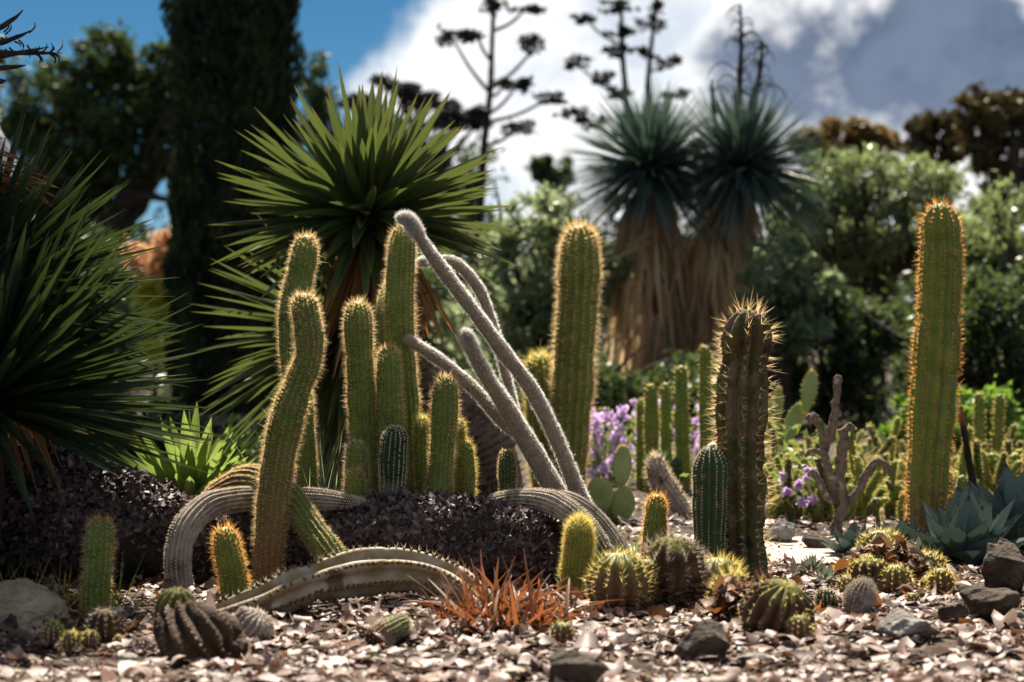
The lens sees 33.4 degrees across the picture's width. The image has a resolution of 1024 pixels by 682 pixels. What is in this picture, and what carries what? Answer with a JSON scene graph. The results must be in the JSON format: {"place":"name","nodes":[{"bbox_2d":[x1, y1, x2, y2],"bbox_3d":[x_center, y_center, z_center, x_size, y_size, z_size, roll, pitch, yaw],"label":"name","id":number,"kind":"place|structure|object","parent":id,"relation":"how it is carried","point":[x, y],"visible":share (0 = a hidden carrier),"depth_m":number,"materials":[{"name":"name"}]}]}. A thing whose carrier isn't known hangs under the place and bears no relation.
{"place":"outdoors","nodes":[
{"label":"outdoors","id":0,"kind":"place"},
{"bbox_2d":[0,342,1023,681],"bbox_3d":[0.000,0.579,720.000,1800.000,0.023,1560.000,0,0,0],"label":"ground","id":1,"kind":"structure","parent":0,"point":[42,652],"depth_m":3.30,"materials":[{"name":"gravel"}]},
{"bbox_2d":[0,578,69,631],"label":"rock","id":2,"kind":"object","parent":1,"relation":"on","point":[28,603],"visible":0.76,"depth_m":3.41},
{"bbox_2d":[39,619,66,647],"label":"barrel cactus","id":3,"kind":"object","parent":1,"relation":"on","point":[51,631],"visible":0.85,"depth_m":3.24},
{"bbox_2d":[56,626,83,654],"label":"barrel cactus","id":4,"kind":"object","parent":1,"relation":"on","point":[69,640],"visible":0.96,"depth_m":3.17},
{"bbox_2d":[8,556,155,612],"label":"grass tuft","id":5,"kind":"object","parent":1,"relation":"on","point":[65,597],"visible":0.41,"depth_m":3.80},
{"bbox_2d":[0,18,175,333],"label":"oak tree","id":6,"kind":"object","parent":1,"relation":"on","point":[75,100],"visible":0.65,"depth_m":23.79,"materials":[{"name":"green plant"}]},
{"bbox_2d":[74,513,120,615],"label":"column cactus","id":7,"kind":"object","parent":1,"relation":"on","point":[94,593],"depth_m":3.62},
{"bbox_2d":[81,606,126,643],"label":"barrel cactus","id":8,"kind":"object","parent":1,"relation":"on","point":[106,624],"visible":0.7,"depth_m":3.28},
{"bbox_2d":[0,10,225,530],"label":"yucca","id":9,"kind":"object","parent":1,"relation":"on","point":[58,373],"visible":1,"depth_m":3.71,"materials":[{"name":"green plant"}]},
{"bbox_2d":[57,219,170,394],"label":"leafy shrub","id":10,"kind":"object","parent":1,"relation":"on","point":[115,265],"visible":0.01,"depth_m":18.91,"materials":[{"name":"green plant"}]},
{"bbox_2d":[75,539,154,609],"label":"grass tuft","id":11,"kind":"object","parent":1,"relation":"on","point":[117,602],"visible":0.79,"depth_m":3.64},
{"bbox_2d":[4,392,268,462],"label":"leafy shrub","id":12,"kind":"object","parent":1,"relation":"on","point":[176,415],"visible":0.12,"depth_m":7.37,"materials":[{"name":"green plant"}]},
{"bbox_2d":[116,225,170,402],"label":"flowering shrub","id":13,"kind":"object","parent":1,"relation":"on","point":[152,260],"visible":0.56,"depth_m":15.12,"materials":[{"name":"orange plant"}]},
{"bbox_2d":[130,278,168,401],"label":"flowering shrub","id":14,"kind":"object","parent":1,"relation":"on","point":[142,288],"visible":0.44,"depth_m":14.95,"materials":[{"name":"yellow plant"}]},
{"bbox_2d":[97,402,262,495],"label":"rosette plant","id":15,"kind":"object","parent":1,"relation":"on","point":[191,480],"visible":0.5,"depth_m":4.53,"materials":[{"name":"green plant"}]},
{"bbox_2d":[153,586,256,666],"bbox_3d":[-0.571,0.550,3.111,0.209,0.207,0.156,0,0,38],"label":"cactus stump","id":16,"kind":"object","parent":1,"relation":"on","point":[188,624],"visible":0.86,"depth_m":3.07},
{"bbox_2d":[204,517,255,599],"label":"column cactus","id":17,"kind":"object","parent":1,"relation":"on","point":[230,566],"depth_m":3.78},
{"bbox_2d":[159,0,307,413],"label":"cypress tree","id":18,"kind":"object","parent":1,"relation":"on","point":[228,85],"visible":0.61,"depth_m":13.59,"materials":[{"name":"green plant"}]},
{"bbox_2d":[234,605,274,641],"bbox_3d":[-0.500,0.555,3.259,0.104,0.108,0.100,0,0,0],"label":"cactus stump","id":19,"kind":"object","parent":1,"relation":"on","point":[257,622],"visible":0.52,"depth_m":3.23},
{"bbox_2d":[0,441,564,586],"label":"dark groundcover","id":20,"kind":"object","parent":1,"relation":"on","point":[455,527],"visible":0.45,"depth_m":4.07,"materials":[{"name":"black plant"}]},
{"bbox_2d":[162,424,409,593],"bbox_3d":[-0.545,0.398,4.089,0.634,0.395,0.149,0,0,-30],"label":"column cactus","id":21,"kind":"object","parent":1,"relation":"on","point":[194,517],"depth_m":4.04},
{"bbox_2d":[250,284,329,585],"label":"column cactus","id":22,"kind":"object","parent":1,"relation":"on","point":[285,425],"depth_m":3.95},
{"bbox_2d":[202,462,378,595],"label":"column cactus","id":23,"kind":"object","parent":1,"relation":"on","point":[317,536],"depth_m":3.98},
{"bbox_2d":[272,230,325,487],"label":"column cactus","id":24,"kind":"object","parent":1,"relation":"on","point":[303,261],"depth_m":4.40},
{"bbox_2d":[205,423,416,498],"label":"grass tuft","id":25,"kind":"object","parent":1,"relation":"on","point":[330,485],"visible":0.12,"depth_m":4.48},
{"bbox_2d":[188,214,434,491],"bbox_3d":[-0.701,0.080,5.549,0.695,1.232,1.076,0,0,-17],"label":"yucca","id":26,"kind":"object","parent":1,"relation":"on","point":[331,406],"visible":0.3,"depth_m":5.47,"materials":[{"name":"green plant"}]},
{"bbox_2d":[143,247,497,402],"bbox_3d":[-1.765,-0.094,15.979,3.541,2.392,1.701,0,0,0],"label":"leafy shrub","id":27,"kind":"object","parent":1,"relation":"on","point":[434,282],"visible":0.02,"depth_m":15.72,"materials":[{"name":"green plant"}]},
{"bbox_2d":[163,41,509,270],"bbox_3d":[-2.648,-1.936,25.887,5.356,5.259,2.279,0,0,0],"label":"oak tree","id":28,"kind":"object","parent":1,"relation":"on","point":[315,95],"visible":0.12,"depth_m":25.88,"materials":[{"name":"green plant"}]},
{"bbox_2d":[215,544,492,617],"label":"arching cactus","id":29,"kind":"object","parent":1,"relation":"on","point":[347,574],"visible":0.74,"depth_m":3.64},
{"bbox_2d":[340,435,373,496],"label":"column cactus","id":30,"kind":"object","parent":1,"relation":"on","point":[356,453],"depth_m":4.28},
{"bbox_2d":[341,462,373,496],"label":"column cactus","id":31,"kind":"object","parent":1,"relation":"on","point":[354,482],"depth_m":4.22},
{"bbox_2d":[339,294,378,495],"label":"column cactus","id":32,"kind":"object","parent":1,"relation":"on","point":[358,328],"depth_m":4.35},
{"bbox_2d":[210,62,527,498],"bbox_3d":[-0.445,-0.076,5.280,0.959,1.558,0.956,0,0,-35],"label":"yucca","id":33,"kind":"object","parent":1,"relation":"on","point":[355,186],"visible":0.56,"depth_m":5.18,"materials":[{"name":"green plant"}]},
{"bbox_2d":[372,278,385,395],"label":"column cactus","id":34,"kind":"object","parent":1,"relation":"on","point":[379,330],"depth_m":4.53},
{"bbox_2d":[370,341,410,492],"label":"column cactus","id":35,"kind":"object","parent":1,"relation":"on","point":[389,409],"depth_m":4.34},
{"bbox_2d":[370,612,411,646],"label":"column cactus","id":36,"kind":"object","parent":1,"relation":"on","point":[398,625],"depth_m":3.25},
{"bbox_2d":[379,222,426,493],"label":"column cactus","id":37,"kind":"object","parent":1,"relation":"on","point":[398,301],"depth_m":4.47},
{"bbox_2d":[335,73,494,353],"bbox_3d":[-1.415,-1.532,24.023,2.359,4.465,0.682,0,0,0],"label":"acacia tree","id":38,"kind":"object","parent":1,"relation":"on","point":[449,113],"visible":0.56,"depth_m":23.94,"materials":[{"name":"green plant"}]},
{"bbox_2d":[407,405,430,492],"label":"column cactus","id":39,"kind":"object","parent":1,"relation":"on","point":[420,440],"depth_m":4.40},
{"bbox_2d":[420,371,464,492],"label":"column cactus","id":40,"kind":"object","parent":1,"relation":"on","point":[444,422],"depth_m":4.32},
{"bbox_2d":[452,416,468,493],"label":"column cactus","id":41,"kind":"object","parent":1,"relation":"on","point":[461,432],"depth_m":4.40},
{"bbox_2d":[455,434,480,495],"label":"column cactus","id":42,"kind":"object","parent":1,"relation":"on","point":[468,469],"depth_m":4.39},
{"bbox_2d":[394,208,591,524],"bbox_3d":[-0.030,0.134,4.466,0.553,0.954,0.237,0,0,0],"label":"old man cactus","id":43,"kind":"object","parent":1,"relation":"on","point":[504,413],"visible":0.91,"depth_m":4.40,"materials":[{"name":"plant"}]},
{"bbox_2d":[432,0,569,388],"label":"century plant","id":44,"kind":"object","parent":1,"relation":"on","point":[505,83],"visible":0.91,"depth_m":17.97,"materials":[{"name":"black plant"}]},
{"bbox_2d":[497,448,517,492],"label":"column cactus","id":45,"kind":"object","parent":1,"relation":"on","point":[507,473],"depth_m":4.43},
{"bbox_2d":[397,548,623,639],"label":"grass tuft","id":46,"kind":"object","parent":1,"relation":"on","point":[484,605],"visible":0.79,"depth_m":3.43,"materials":[{"name":"brown plant"}]},
{"bbox_2d":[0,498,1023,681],"bbox_3d":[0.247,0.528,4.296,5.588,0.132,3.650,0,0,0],"label":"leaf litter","id":47,"kind":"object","parent":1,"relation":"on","point":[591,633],"visible":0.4,"depth_m":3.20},
{"bbox_2d":[429,181,638,376],"bbox_3d":[0.158,-0.223,12.002,1.500,1.823,0.924,0,0,0],"label":"leafy shrub","id":48,"kind":"object","parent":1,"relation":"on","point":[527,310],"visible":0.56,"depth_m":11.88,"materials":[{"name":"green plant"}]},
{"bbox_2d":[518,341,553,488],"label":"column cactus","id":49,"kind":"object","parent":1,"relation":"on","point":[537,365],"depth_m":6.06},
{"bbox_2d":[523,152,577,218],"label":"distant gum tree","id":50,"kind":"object","parent":1,"relation":"on","point":[542,168],"visible":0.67,"depth_m":44.90,"materials":[{"name":"green plant"}]},
{"bbox_2d":[488,487,614,562],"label":"column cactus","id":51,"kind":"object","parent":1,"relation":"on","point":[556,504],"depth_m":4.06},
{"bbox_2d":[550,620,573,643],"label":"barrel cactus","id":52,"kind":"object","parent":1,"relation":"on","point":[560,631],"visible":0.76,"depth_m":3.25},
{"bbox_2d":[107,196,1021,370],"bbox_3d":[0.862,-1.158,34.625,33.784,4.817,9.890,0,0,0],"label":"distant wood","id":53,"kind":"object","parent":1,"relation":"on","point":[689,236],"depth_m":32.77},
{"bbox_2d":[545,214,607,490],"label":"column cactus","id":54,"kind":"object","parent":1,"relation":"on","point":[579,275],"depth_m":5.95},
{"bbox_2d":[555,510,597,593],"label":"column cactus","id":55,"kind":"object","parent":1,"relation":"on","point":[578,541],"depth_m":3.90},
{"bbox_2d":[548,647,607,681],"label":"rock","id":56,"kind":"object","parent":1,"relation":"on","point":[566,665],"visible":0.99,"depth_m":2.76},
{"bbox_2d":[548,488,629,553],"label":"column cactus","id":57,"kind":"object","parent":1,"relation":"on","point":[607,525],"depth_m":4.18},
{"bbox_2d":[552,0,643,382],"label":"century plant","id":58,"kind":"object","parent":1,"relation":"on","point":[619,7],"visible":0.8,"depth_m":19.98,"materials":[{"name":"black plant"}]},
{"bbox_2d":[587,443,635,522],"bbox_3d":[0.312,0.504,5.408,0.174,0.366,0.072,0,0,0],"label":"prickly pear","id":59,"kind":"object","parent":1,"relation":"on","point":[620,502],"visible":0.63,"depth_m":5.39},
{"bbox_2d":[464,340,773,438],"bbox_3d":[0.536,0.337,9.989,2.126,0.694,0.859,0,0,0],"label":"leafy shrub","id":60,"kind":"object","parent":1,"relation":"on","point":[614,390],"visible":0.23,"depth_m":9.84,"materials":[{"name":"green plant"}]},
{"bbox_2d":[578,540,659,615],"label":"barrel cactus","id":61,"kind":"object","parent":1,"relation":"on","point":[621,579],"visible":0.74,"depth_m":3.59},
{"bbox_2d":[585,404,660,487],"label":"flowering plant","id":62,"kind":"object","parent":1,"relation":"on","point":[599,465],"visible":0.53,"depth_m":6.89,"materials":[{"name":"purple plant"}]},
{"bbox_2d":[633,398,645,488],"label":"column cactus","id":63,"kind":"object","parent":1,"relation":"on","point":[640,445],"depth_m":6.68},
{"bbox_2d":[641,383,660,493],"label":"column cactus","id":64,"kind":"object","parent":1,"relation":"on","point":[651,425],"depth_m":6.48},
{"bbox_2d":[637,489,669,552],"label":"column cactus","id":65,"kind":"object","parent":1,"relation":"on","point":[656,510],"depth_m":4.10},
{"bbox_2d":[598,398,716,473],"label":"flowering plant","id":66,"kind":"object","parent":1,"relation":"on","point":[696,436],"visible":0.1,"depth_m":7.42,"materials":[{"name":"purple plant"}]},
{"bbox_2d":[595,0,722,358],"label":"century plant","id":67,"kind":"object","parent":1,"relation":"on","point":[643,50],"visible":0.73,"depth_m":21.07,"materials":[{"name":"black plant"}]},
{"bbox_2d":[658,381,674,471],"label":"column cactus","id":68,"kind":"object","parent":1,"relation":"on","point":[666,433],"depth_m":6.68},
{"bbox_2d":[641,448,692,519],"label":"column cactus","id":69,"kind":"object","parent":1,"relation":"on","point":[660,477],"depth_m":5.57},
{"bbox_2d":[632,524,713,607],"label":"barrel cactus","id":70,"kind":"object","parent":1,"relation":"on","point":[680,561],"visible":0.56,"depth_m":3.66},
{"bbox_2d":[673,364,694,490],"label":"column cactus","id":71,"kind":"object","parent":1,"relation":"on","point":[681,423],"depth_m":6.58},
{"bbox_2d":[551,4,845,423],"bbox_3d":[1.304,-0.840,11.953,2.067,3.045,1.584,0,0,0],"label":"yucca tree","id":72,"kind":"object","parent":1,"relation":"on","point":[681,298],"visible":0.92,"depth_m":11.78,"materials":[{"name":"green plant"}]},
{"bbox_2d":[674,619,730,664],"bbox_3d":[0.346,0.558,3.121,0.102,0.098,0.078,0,0,0],"label":"rock","id":73,"kind":"object","parent":1,"relation":"on","point":[708,636],"visible":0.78,"depth_m":3.09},
{"bbox_2d":[695,344,714,454],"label":"column cactus","id":74,"kind":"object","parent":1,"relation":"on","point":[705,369],"depth_m":6.48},
{"bbox_2d":[689,442,730,557],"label":"column cactus","id":75,"kind":"object","parent":1,"relation":"on","point":[710,473],"depth_m":4.03,"materials":[{"name":"green plant"}]},
{"bbox_2d":[702,562,752,610],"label":"barrel cactus","id":76,"kind":"object","parent":1,"relation":"on","point":[736,574],"visible":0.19,"depth_m":3.55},
{"bbox_2d":[704,549,755,596],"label":"barrel cactus","id":77,"kind":"object","parent":1,"relation":"on","point":[719,561],"visible":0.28,"depth_m":3.75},
{"bbox_2d":[698,286,783,575],"bbox_3d":[0.550,0.233,4.104,0.248,0.733,0.231,0,0,0],"label":"column cactus","id":78,"kind":"object","parent":1,"relation":"on","point":[742,393],"depth_m":4.06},
{"bbox_2d":[730,651,785,668],"bbox_3d":[0.447,0.578,3.080,0.103,0.041,0.064,0,0,0],"label":"rock","id":79,"kind":"object","parent":1,"relation":"on","point":[753,655],"visible":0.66,"depth_m":3.06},
{"bbox_2d":[737,575,816,638],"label":"barrel cactus","id":80,"kind":"object","parent":1,"relation":"on","point":[771,604],"visible":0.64,"depth_m":3.31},
{"bbox_2d":[669,423,886,519],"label":"flowering plant","id":81,"kind":"object","parent":1,"relation":"on","point":[812,499],"visible":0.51,"depth_m":5.54,"materials":[{"name":"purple plant"}]},
{"bbox_2d":[731,232,843,423],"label":"leafy shrub","id":82,"kind":"object","parent":1,"relation":"on","point":[800,329],"visible":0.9,"depth_m":10.93,"materials":[{"name":"green plant"}]},
{"bbox_2d":[764,368,818,449],"bbox_3d":[1.143,0.415,7.004,0.248,0.610,0.098,0,0,0],"label":"prickly pear","id":83,"kind":"object","parent":1,"relation":"on","point":[795,414],"visible":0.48,"depth_m":7.00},
{"bbox_2d":[782,457,802,518],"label":"cactus","id":84,"kind":"object","parent":1,"relation":"on","point":[789,484],"visible":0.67,"depth_m":5.58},
{"bbox_2d":[782,610,815,642],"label":"barrel cactus","id":85,"kind":"object","parent":1,"relation":"on","point":[796,626],"visible":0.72,"depth_m":3.27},
{"bbox_2d":[813,585,837,608],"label":"round cactus","id":86,"kind":"object","parent":1,"relation":"on","point":[825,595],"visible":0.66,"depth_m":3.67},
{"bbox_2d":[767,274,917,430],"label":"leafy shrub","id":87,"kind":"object","parent":1,"relation":"on","point":[858,344],"visible":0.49,"depth_m":11.33,"materials":[{"name":"green plant"}]},
{"bbox_2d":[787,114,906,297],"bbox_3d":[4.921,-1.316,24.989,1.835,4.002,1.029,0,0,0],"label":"gum tree","id":88,"kind":"object","parent":1,"relation":"on","point":[857,132],"visible":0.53,"depth_m":24.84,"materials":[{"name":"brown plant"}]},
{"bbox_2d":[803,374,892,535],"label":"cactus","id":89,"kind":"object","parent":1,"relation":"on","point":[839,498],"visible":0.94,"depth_m":5.09,"materials":[{"name":"brown plant"}]},
{"bbox_2d":[839,575,879,613],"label":"round cactus","id":90,"kind":"object","parent":1,"relation":"on","point":[861,593],"visible":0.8,"depth_m":3.59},
{"bbox_2d":[846,551,887,593],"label":"barrel cactus","id":91,"kind":"object","parent":1,"relation":"on","point":[870,566],"visible":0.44,"depth_m":3.90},
{"bbox_2d":[849,522,908,554],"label":"barrel cactus","id":92,"kind":"object","parent":1,"relation":"on","point":[867,539],"visible":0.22,"depth_m":4.28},
{"bbox_2d":[759,142,1014,412],"bbox_3d":[3.020,-0.472,14.039,2.026,2.328,1.271,0,0,0],"label":"willow tree","id":93,"kind":"object","parent":1,"relation":"on","point":[869,249],"visible":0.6,"depth_m":13.83,"materials":[{"name":"green plant"}]},
{"bbox_2d":[878,561,915,595],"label":"barrel cactus","id":94,"kind":"object","parent":1,"relation":"on","point":[893,577],"visible":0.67,"depth_m":3.86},
{"bbox_2d":[875,608,940,639],"bbox_3d":[0.767,0.551,3.312,0.110,0.061,0.096,0,0,-24],"label":"rock","id":95,"kind":"object","parent":1,"relation":"on","point":[897,623],"visible":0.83,"depth_m":3.28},
{"bbox_2d":[887,107,975,303],"bbox_3d":[5.467,-1.157,21.974,1.229,3.735,0.750,0,0,0],"label":"gum tree","id":96,"kind":"object","parent":1,"relation":"on","point":[926,129],"visible":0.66,"depth_m":21.84,"materials":[{"name":"brown plant"}]},
{"bbox_2d":[913,548,952,573],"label":"barrel cactus","id":97,"kind":"object","parent":1,"relation":"on","point":[933,558],"visible":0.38,"depth_m":4.08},
{"bbox_2d":[900,190,970,533],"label":"column cactus","id":98,"kind":"object","parent":1,"relation":"on","point":[936,356],"depth_m":5.15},
{"bbox_2d":[856,248,1023,434],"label":"leafy shrub","id":99,"kind":"object","parent":1,"relation":"on","point":[999,302],"visible":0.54,"depth_m":10.34,"materials":[{"name":"green plant"}]},
{"bbox_2d":[924,561,957,593],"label":"barrel cactus","id":100,"kind":"object","parent":1,"relation":"on","point":[943,579],"visible":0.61,"depth_m":3.87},
{"bbox_2d":[875,374,1023,461],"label":"cactus","id":101,"kind":"object","parent":1,"relation":"on","point":[1011,404],"visible":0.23,"depth_m":7.94,"materials":[{"name":"green plant"}]},
{"bbox_2d":[937,603,969,622],"bbox_3d":[0.907,0.565,3.501,0.068,0.056,0.044,0,0,36],"label":"rock","id":102,"kind":"object","parent":1,"relation":"on","point":[957,611],"visible":0.66,"depth_m":3.49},
{"bbox_2d":[892,481,1023,564],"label":"agave","id":103,"kind":"object","parent":1,"relation":"on","point":[964,527],"visible":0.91,"depth_m":4.40,"materials":[{"name":"blue plant"}]},
{"bbox_2d":[957,405,976,486],"bbox_3d":[1.470,0.418,5.500,0.074,0.425,0.032,0,0,0],"label":"wooden stake","id":104,"kind":"object","parent":1,"relation":"on","point":[971,473],"visible":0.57,"depth_m":5.49,"materials":[{"name":"brown wood"}]},
{"bbox_2d":[914,170,1023,413],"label":"willow tree","id":105,"kind":"object","parent":1,"relation":"on","point":[1001,244],"visible":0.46,"depth_m":12.93,"materials":[{"name":"green plant"}]},
{"bbox_2d":[970,439,987,485],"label":"cactus","id":106,"kind":"object","parent":1,"relation":"on","point":[976,455],"visible":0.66,"depth_m":5.81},
{"bbox_2d":[971,392,986,448],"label":"column cactus","id":107,"kind":"object","parent":1,"relation":"on","point":[979,428],"depth_m":6.39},
{"bbox_2d":[944,458,1023,548],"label":"agave","id":108,"kind":"object","parent":1,"relation":"on","point":[1008,489],"visible":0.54,"depth_m":4.71,"materials":[{"name":"blue plant"}]},
{"bbox_2d":[945,81,1023,318],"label":"gum tree","id":109,"kind":"object","parent":1,"relation":"on","point":[990,144],"visible":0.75,"depth_m":19.83,"materials":[{"name":"brown plant"}]},
{"bbox_2d":[957,584,1020,622],"bbox_3d":[0.989,0.552,3.540,0.128,0.083,0.105,0,0,29],"label":"rock","id":110,"kind":"object","parent":1,"relation":"on","point":[982,602],"visible":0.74,"depth_m":3.51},
{"bbox_2d":[972,449,1023,494],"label":"candelabra cactus","id":111,"kind":"object","parent":1,"relation":"on","point":[990,462],"visible":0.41,"depth_m":5.88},
{"bbox_2d":[989,394,1007,455],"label":"column cactus","id":112,"kind":"object","parent":1,"relation":"on","point":[997,433],"depth_m":6.59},
{"bbox_2d":[981,537,1023,592],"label":"rock","id":113,"kind":"object","parent":1,"relation":"on","point":[1003,564],"visible":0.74,"depth_m":3.81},
{"bbox_2d":[0,0,1023,327],"label":"sky","id":114,"kind":"structure","parent":0,"point":[886,62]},
{"bbox_2d":[667,533,849,562],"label":"path","id":115,"kind":"structure","parent":0,"point":[796,551],"depth_m":4.66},
{"bbox_2d":[764,518,796,541],"bbox_3d":[0.764,0.553,4.901,0.098,0.087,0.068,0,0,25],"label":"rock","id":116,"kind":"object","parent":115,"relation":"on","point":[784,530],"visible":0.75,"depth_m":4.88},
{"bbox_2d":[818,516,878,556],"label":"agave","id":117,"kind":"object","parent":115,"relation":"on","point":[847,541],"visible":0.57,"depth_m":4.58,"materials":[{"name":"blue plant"}]},
{"bbox_2d":[873,513,927,543],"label":"agave","id":118,"kind":"object","parent":115,"relation":"on","point":[900,528],"visible":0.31,"depth_m":4.68,"materials":[{"name":"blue plant"}]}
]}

